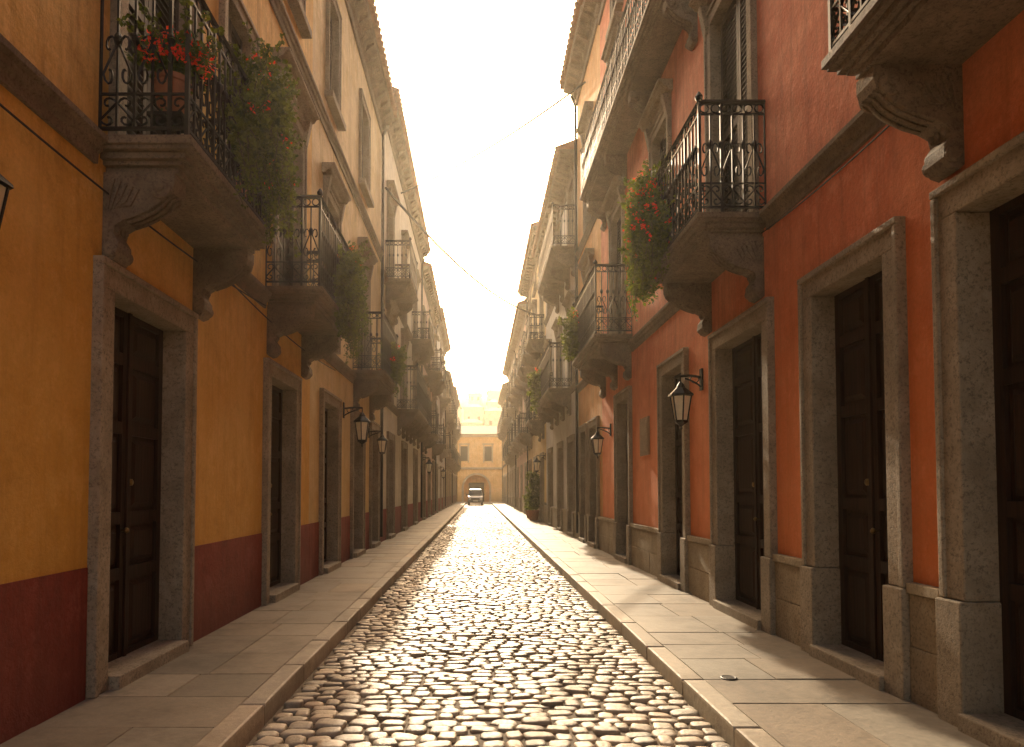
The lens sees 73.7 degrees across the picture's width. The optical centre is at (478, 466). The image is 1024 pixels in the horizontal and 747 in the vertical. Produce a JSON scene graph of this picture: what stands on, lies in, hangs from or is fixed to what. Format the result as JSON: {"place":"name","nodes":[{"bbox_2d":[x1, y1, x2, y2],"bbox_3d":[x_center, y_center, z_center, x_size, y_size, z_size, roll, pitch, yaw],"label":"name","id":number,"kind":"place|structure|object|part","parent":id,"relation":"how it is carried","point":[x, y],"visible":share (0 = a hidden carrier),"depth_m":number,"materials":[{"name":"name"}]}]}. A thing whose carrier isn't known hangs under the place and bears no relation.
{"place":"outdoors","nodes":[
{"label":"outdoors","id":0,"kind":"place"},
{"bbox_2d":[0,502,466,746],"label":"sidewalk","id":1,"kind":"structure","parent":0,"point":[238,682],"depth_m":5.56,"materials":[{"name":"stone"}]},
{"bbox_2d":[459,397,486,425],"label":"hill","id":2,"kind":"structure","parent":0,"point":[463,402],"depth_m":260.67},
{"bbox_2d":[457,406,460,422],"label":"walls","id":3,"kind":"structure","parent":2,"relation":"on","point":[459,412],"depth_m":228.97,"materials":[{"name":"paint"}]},
{"bbox_2d":[460,423,482,425],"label":"walls","id":4,"kind":"structure","parent":2,"relation":"on","point":[471,424],"depth_m":212.63,"materials":[{"name":"beige paint"}]},
{"bbox_2d":[460,419,483,424],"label":"roof","id":5,"kind":"structure","parent":4,"relation":"on","point":[471,421],"depth_m":213.58,"materials":[{"name":"tile"}]},
{"bbox_2d":[464,407,482,421],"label":"walls","id":6,"kind":"structure","parent":2,"relation":"on","point":[473,412],"depth_m":228.79,"materials":[{"name":"beige paint"}]},
{"bbox_2d":[463,404,483,409],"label":"roof","id":7,"kind":"structure","parent":6,"relation":"on","point":[473,405],"depth_m":230.78,"materials":[{"name":"tile"}]},
{"bbox_2d":[468,394,481,405],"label":"walls","id":8,"kind":"structure","parent":2,"relation":"on","point":[475,400],"depth_m":255.99,"materials":[{"name":"yellow paint"}]},
{"bbox_2d":[468,391,482,396],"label":"roof","id":9,"kind":"structure","parent":8,"relation":"on","point":[475,392],"depth_m":257.72,"materials":[{"name":"tile"}]},
{"bbox_2d":[485,411,501,425],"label":"walls","id":10,"kind":"structure","parent":2,"relation":"on","point":[493,417],"depth_m":209.87,"materials":[{"name":"beige paint"}]},
{"bbox_2d":[484,408,501,413],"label":"roof","id":11,"kind":"structure","parent":10,"relation":"on","point":[495,409],"depth_m":211.49,"materials":[{"name":"tile"}]},
{"bbox_2d":[487,391,499,401],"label":"walls","id":12,"kind":"structure","parent":2,"relation":"on","point":[491,395],"depth_m":254.59,"materials":[{"name":"beige paint"}]},
{"bbox_2d":[487,402,501,408],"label":"walls","id":13,"kind":"structure","parent":2,"relation":"on","point":[492,405],"depth_m":232.90,"materials":[{"name":"yellow paint"}]},
{"bbox_2d":[375,0,575,399],"label":"sky","id":14,"kind":"structure","parent":0,"point":[468,74],"materials":[{"name":"white"}]},
{"bbox_2d":[456,437,501,501],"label":"walls","id":15,"kind":"structure","parent":0,"point":[494,476],"depth_m":97.07,"materials":[{"name":"paint"}]},
{"bbox_2d":[459,434,501,501],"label":"stone trim","id":16,"kind":"structure","parent":15,"relation":"attached to","point":[483,444],"depth_m":96.81,"materials":[{"name":"beige stone"}]},
{"bbox_2d":[461,446,491,460],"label":"window panes","id":17,"kind":"object","parent":16,"relation":"attached to","point":[464,453],"visible":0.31,"depth_m":97.09,"materials":[{"name":"grey glass"}]},
{"bbox_2d":[461,426,500,433],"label":"roof","id":18,"kind":"structure","parent":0,"point":[478,429],"depth_m":99.13,"materials":[{"name":"tile"}]},
{"bbox_2d":[245,502,730,746],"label":"cobblestone road","id":19,"kind":"structure","parent":0,"point":[486,624],"depth_m":6.06,"materials":[{"name":"beige stone"}]},
{"bbox_2d":[466,489,483,504],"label":"parked car","id":20,"kind":"object","parent":19,"relation":"on","point":[475,495],"visible":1,"depth_m":73.41,"materials":[{"name":"paint"}]},
{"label":"windows","id":21,"kind":"part","parent":20,"relation":"part of","materials":[{"name":"grey glass"}]},
{"bbox_2d":[490,502,989,746],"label":"sidewalk","id":22,"kind":"structure","parent":0,"point":[692,649],"depth_m":5.61,"materials":[{"name":"stone"}]},
{"bbox_2d":[522,494,532,517],"bbox_3d":[2.824,2.056,36.937,0.815,1.429,1.104,0,-2,-13],"label":"potted plant","id":23,"kind":"object","parent":22,"relation":"on","point":[526,503],"visible":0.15,"depth_m":36.84,"materials":[{"name":"green plant"}]},
{"bbox_2d":[525,470,539,519],"bbox_3d":[2.780,1.409,33.963,0.999,2.514,1.343,0,-2,0],"label":"potted plant","id":24,"kind":"object","parent":22,"relation":"on","point":[532,497],"visible":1,"depth_m":33.76,"materials":[{"name":"green plant"}]},
{"bbox_2d":[720,675,737,679],"bbox_3d":[1.980,1.666,5.395,0.130,0.010,0.130,0,-2,0],"label":"water valve cover","id":25,"kind":"object","parent":22,"relation":"on","point":[727,677],"visible":1,"depth_m":5.38,"materials":[{"name":"metal"}]},
{"label":"ground","id":26,"kind":"structure","parent":0,"visible":0},
{"bbox_2d":[0,0,350,743],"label":"yellow townhouse","id":27,"kind":"structure","parent":26,"relation":"on","point":[154,450],"depth_m":5.54,"materials":[{"name":"paint"}]},
{"bbox_2d":[0,174,13,227],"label":"wall lantern","id":28,"kind":"object","parent":27,"relation":"attached to","point":[6,185],"depth_m":3.50,"materials":[{"name":"metal"}]},
{"bbox_2d":[0,103,265,305],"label":"overhead cable","id":29,"kind":"object","parent":27,"relation":"attached to","point":[49,145],"visible":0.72,"depth_m":4.65,"materials":[{"name":"rubber"}]},
{"bbox_2d":[147,111,191,134],"bbox_3d":[-2.340,-2.535,5.212,0.260,0.220,0.260,0,-2,0],"label":"plant stand","id":30,"kind":"object","parent":27,"relation":"on","point":[163,119],"visible":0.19,"depth_m":5.11,"materials":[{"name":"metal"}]},
{"bbox_2d":[116,0,224,134],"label":"potted geranium","id":31,"kind":"object","parent":30,"relation":"on","point":[203,55],"visible":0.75,"depth_m":5.09,"materials":[{"name":"red plant"}]},
{"bbox_2d":[108,307,282,662],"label":"doors","id":32,"kind":"structure","parent":27,"relation":"in","point":[138,345],"depth_m":5.98,"materials":[{"name":"brown wood"}]},
{"bbox_2d":[204,21,305,256],"bbox_3d":[-2.162,-3.194,6.544,0.864,2.038,1.903,0,-2,0],"label":"balcony plant","id":33,"kind":"object","parent":27,"relation":"on","point":[263,116],"visible":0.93,"depth_m":6.38,"materials":[{"name":"green plant"}]},
{"bbox_2d":[233,285,333,369],"bbox_3d":[-2.740,-1.927,10.048,0.015,0.161,6.051,0,-2,0],"label":"overhead cable","id":34,"kind":"object","parent":27,"relation":"attached to","point":[269,320],"visible":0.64,"depth_m":8.60,"materials":[{"name":"rubber"}]},
{"bbox_2d":[330,239,374,365],"bbox_3d":[-2.065,-2.563,10.608,0.816,2.206,1.777,0,-2,0],"label":"balcony plant","id":35,"kind":"object","parent":27,"relation":"on","point":[350,282],"visible":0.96,"depth_m":10.20,"materials":[{"name":"green plant"}]},
{"bbox_2d":[309,0,398,579],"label":"pale yellow townhouse","id":36,"kind":"structure","parent":26,"relation":"on","point":[355,104],"depth_m":14.85,"materials":[{"name":"paint"}]},
{"bbox_2d":[324,408,327,561],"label":"doors","id":37,"kind":"structure","parent":36,"relation":"in","point":[326,410],"depth_m":13.33,"materials":[{"name":"brown wood"}]},
{"bbox_2d":[343,402,370,446],"bbox_3d":[-2.516,-0.870,14.139,0.567,0.925,0.388,0,-2,0],"label":"wall lantern","id":38,"kind":"object","parent":36,"relation":"attached to","point":[362,421],"depth_m":14.06,"materials":[{"name":"metal"}]},
{"bbox_2d":[368,428,387,456],"bbox_3d":[-2.557,-0.622,17.432,0.483,0.740,0.310,0,-2,0],"label":"wall lantern","id":39,"kind":"object","parent":36,"relation":"attached to","point":[382,440],"depth_m":17.37,"materials":[{"name":"metal"}]},
{"bbox_2d":[378,341,410,397],"bbox_3d":[-2.143,-2.406,16.913,0.816,1.391,1.289,-1,-2,27],"label":"balcony plant","id":40,"kind":"object","parent":36,"relation":"on","point":[397,359],"visible":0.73,"depth_m":16.83,"materials":[{"name":"green plant"}]},
{"bbox_2d":[380,86,434,541],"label":"cream townhouse","id":41,"kind":"structure","parent":26,"relation":"on","point":[407,425],"depth_m":24.04,"materials":[{"name":"paint"}]},
{"bbox_2d":[420,261,445,520],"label":"rose townhouse","id":42,"kind":"structure","parent":26,"relation":"on","point":[433,377],"depth_m":37.87,"materials":[{"name":"paint"}]},
{"bbox_2d":[422,457,432,473],"bbox_3d":[-2.490,-0.081,33.457,0.591,0.962,0.377,-1,-2,21],"label":"wall lantern","id":43,"kind":"object","parent":42,"relation":"attached to","point":[429,463],"depth_m":33.34,"materials":[{"name":"metal"}]},
{"bbox_2d":[435,307,450,512],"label":"offwhite townhouse","id":44,"kind":"structure","parent":26,"relation":"on","point":[444,345],"depth_m":49.93,"materials":[{"name":"paint"}]},
{"bbox_2d":[439,467,445,478],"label":"wall lantern","id":45,"kind":"object","parent":44,"relation":"attached to","point":[443,471],"depth_m":46.93,"materials":[{"name":"metal"}]},
{"bbox_2d":[445,370,457,507],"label":"ochre townhouse","id":46,"kind":"structure","parent":26,"relation":"on","point":[451,425],"depth_m":63.12,"materials":[{"name":"paint"}]},
{"bbox_2d":[452,386,460,503],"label":"cream townhouse","id":47,"kind":"structure","parent":26,"relation":"on","point":[456,434],"depth_m":78.97,"materials":[{"name":"paint"}]},
{"bbox_2d":[464,475,488,501],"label":"archway","id":48,"kind":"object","parent":26,"relation":"on","point":[476,479],"depth_m":98.22,"materials":[{"name":"orange paint"}]},
{"bbox_2d":[469,483,483,501],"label":"gate","id":49,"kind":"structure","parent":48,"relation":"attached to","point":[476,486],"depth_m":98.06,"materials":[{"name":"brown wood"}]},
{"bbox_2d":[497,382,507,504],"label":"ochre townhouse","id":50,"kind":"structure","parent":26,"relation":"on","point":[502,435],"depth_m":78.84,"materials":[{"name":"paint"}]},
{"bbox_2d":[501,343,516,508],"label":"offwhite townhouse","id":51,"kind":"structure","parent":26,"relation":"on","point":[507,423],"depth_m":61.95,"materials":[{"name":"paint"}]},
{"bbox_2d":[508,300,528,513],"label":"rose townhouse","id":52,"kind":"structure","parent":26,"relation":"on","point":[517,448],"depth_m":47.73,"materials":[{"name":"paint"}]},
{"bbox_2d":[517,221,546,522],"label":"pale yellow townhouse","id":53,"kind":"structure","parent":26,"relation":"on","point":[533,439],"depth_m":35.10,"materials":[{"name":"paint"}]},
{"bbox_2d":[385,187,534,313],"bbox_3d":[0.150,-7.647,27.283,0.076,0.875,15.168,-1,-2,22],"label":"overhead cable","id":54,"kind":"object","parent":53,"relation":"attached to","point":[427,234],"visible":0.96,"depth_m":23.86,"materials":[{"name":"rubber"}]},
{"bbox_2d":[533,453,545,472],"bbox_3d":[2.790,-0.154,31.391,0.591,0.962,0.377,-1,-2,21],"label":"wall lantern","id":55,"kind":"object","parent":53,"relation":"attached to","point":[536,461],"depth_m":31.34,"materials":[{"name":"metal"}]},
{"bbox_2d":[531,140,578,538],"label":"offwhite townhouse","id":56,"kind":"structure","parent":26,"relation":"on","point":[553,251],"depth_m":24.04,"materials":[{"name":"paint"}]},
{"bbox_2d":[526,367,550,413],"bbox_3d":[2.367,-3.024,26.533,1.005,1.827,2.324,0,-2,0],"label":"balcony plant","id":57,"kind":"object","parent":56,"relation":"on","point":[534,381],"visible":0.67,"depth_m":26.16,"materials":[{"name":"green plant"}]},
{"bbox_2d":[559,0,602,549],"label":"orange townhouse","id":58,"kind":"structure","parent":26,"relation":"on","point":[581,63],"depth_m":19.13,"materials":[{"name":"paint"}]},
{"bbox_2d":[401,81,585,193],"bbox_3d":[0.153,-10.340,21.872,7.665,1.054,0.057,-2,-3,41],"label":"overhead cable","id":59,"kind":"object","parent":58,"relation":"attached to","point":[537,116],"visible":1,"depth_m":21.34,"materials":[{"name":"rubber"}]},
{"bbox_2d":[572,0,1023,746],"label":"coral townhouse","id":60,"kind":"structure","parent":26,"relation":"on","point":[830,474],"depth_m":6.15,"materials":[{"name":"paint"}]},
{"bbox_2d":[557,306,586,361],"bbox_3d":[2.389,-3.151,16.544,0.824,1.369,1.409,1,-2,-16],"label":"balcony plant","id":61,"kind":"object","parent":60,"relation":"on","point":[570,342],"visible":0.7,"depth_m":16.32,"materials":[{"name":"green plant"}]},
{"bbox_2d":[591,424,610,458],"bbox_3d":[2.847,-0.598,15.904,0.481,0.814,0.317,-1,-2,22],"label":"wall lantern","id":62,"kind":"object","parent":60,"relation":"attached to","point":[597,438],"depth_m":15.86,"materials":[{"name":"metal"}]},
{"bbox_2d":[640,416,649,455],"bbox_3d":[3.077,-0.559,12.652,0.046,0.700,0.650,0,-2,0],"label":"wall plaque","id":63,"kind":"object","parent":60,"relation":"attached to","point":[644,436],"depth_m":12.53,"materials":[{"name":"stone"}]},
{"bbox_2d":[617,155,677,320],"bbox_3d":[2.303,-3.057,9.071,0.940,2.215,1.759,0,-2,0],"label":"balcony geranium","id":64,"kind":"object","parent":60,"relation":"on","point":[646,234],"visible":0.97,"depth_m":8.86,"materials":[{"name":"green plant"}]},
{"bbox_2d":[668,368,702,429],"bbox_3d":[2.853,-0.931,9.415,0.469,0.851,0.326,-1,-2,24],"label":"wall lantern","id":65,"kind":"object","parent":60,"relation":"attached to","point":[680,395],"depth_m":9.37,"materials":[{"name":"metal"}]},
{"bbox_2d":[626,193,1023,720],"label":"doors","id":66,"kind":"structure","parent":60,"relation":"in","point":[859,340],"depth_m":5.68,"materials":[{"name":"brown wood"}]},
{"bbox_2d":[761,125,889,232],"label":"molding","id":67,"kind":"structure","parent":60,"relation":"attached to","point":[866,146],"depth_m":5.83,"materials":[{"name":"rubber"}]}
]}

